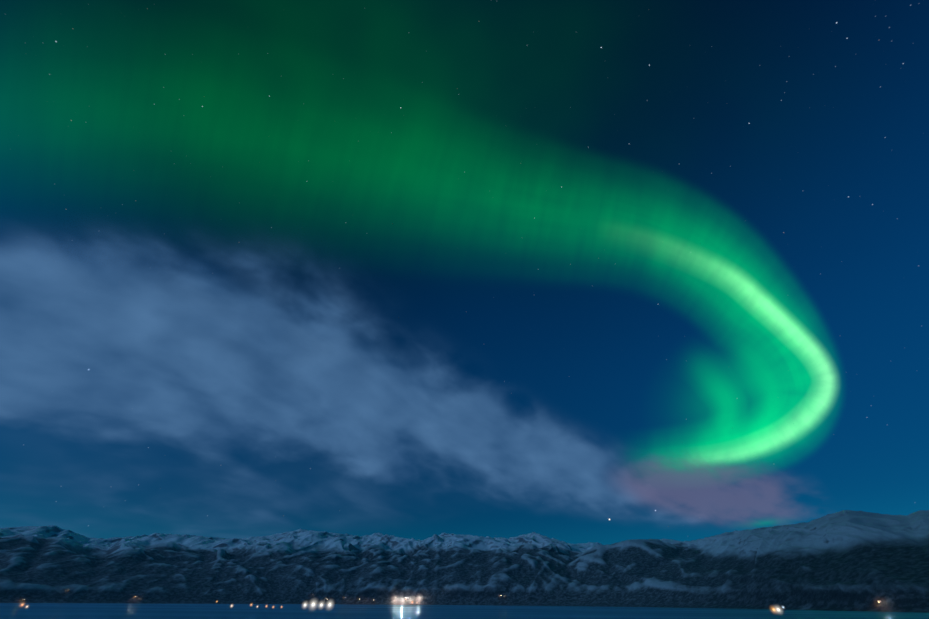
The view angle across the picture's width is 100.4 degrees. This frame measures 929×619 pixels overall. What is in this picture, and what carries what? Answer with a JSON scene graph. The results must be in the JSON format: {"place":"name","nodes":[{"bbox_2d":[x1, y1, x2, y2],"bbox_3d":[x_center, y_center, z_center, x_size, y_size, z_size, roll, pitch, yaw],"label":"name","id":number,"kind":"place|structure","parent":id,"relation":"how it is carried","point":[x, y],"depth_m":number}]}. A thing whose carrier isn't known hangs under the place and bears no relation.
{"place":"outdoors","nodes":[
{"label":"outdoors","id":0,"kind":"place"},
{"bbox_2d":[0,207,785,485],"bbox_3d":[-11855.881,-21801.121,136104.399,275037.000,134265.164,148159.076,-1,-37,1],"label":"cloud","id":1,"kind":"structure","parent":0,"point":[758,478],"depth_m":147959.22},
{"bbox_2d":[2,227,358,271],"bbox_3d":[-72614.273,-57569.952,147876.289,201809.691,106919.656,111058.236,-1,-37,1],"label":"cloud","id":2,"kind":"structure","parent":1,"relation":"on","point":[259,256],"depth_m":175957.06},
{"bbox_2d":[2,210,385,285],"bbox_3d":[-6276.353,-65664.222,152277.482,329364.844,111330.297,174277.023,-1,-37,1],"label":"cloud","id":3,"kind":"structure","parent":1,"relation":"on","point":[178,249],"depth_m":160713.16},
{"bbox_2d":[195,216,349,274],"bbox_3d":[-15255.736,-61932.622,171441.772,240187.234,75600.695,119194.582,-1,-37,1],"label":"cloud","id":4,"kind":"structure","parent":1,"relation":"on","point":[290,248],"depth_m":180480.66},
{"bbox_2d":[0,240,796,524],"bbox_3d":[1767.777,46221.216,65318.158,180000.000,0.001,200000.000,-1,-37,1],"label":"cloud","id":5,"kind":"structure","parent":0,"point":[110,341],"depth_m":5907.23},
{"bbox_2d":[0,510,928,612],"bbox_3d":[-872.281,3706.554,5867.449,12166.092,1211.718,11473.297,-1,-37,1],"label":"shore mountains","id":6,"kind":"structure","parent":0,"point":[846,560],"depth_m":3284.91},
{"bbox_2d":[0,603,928,618],"bbox_3d":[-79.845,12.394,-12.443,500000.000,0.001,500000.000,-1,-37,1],"label":"fjord water","id":7,"kind":"structure","parent":0,"point":[147,611],"depth_m":857.65},
{"bbox_2d":[0,0,928,544],"label":"sky","id":8,"kind":"structure","parent":0,"point":[675,226]},
{"bbox_2d":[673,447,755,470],"bbox_3d":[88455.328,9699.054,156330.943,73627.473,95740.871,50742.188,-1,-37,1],"label":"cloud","id":9,"kind":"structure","parent":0,"point":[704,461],"depth_m":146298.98}
]}

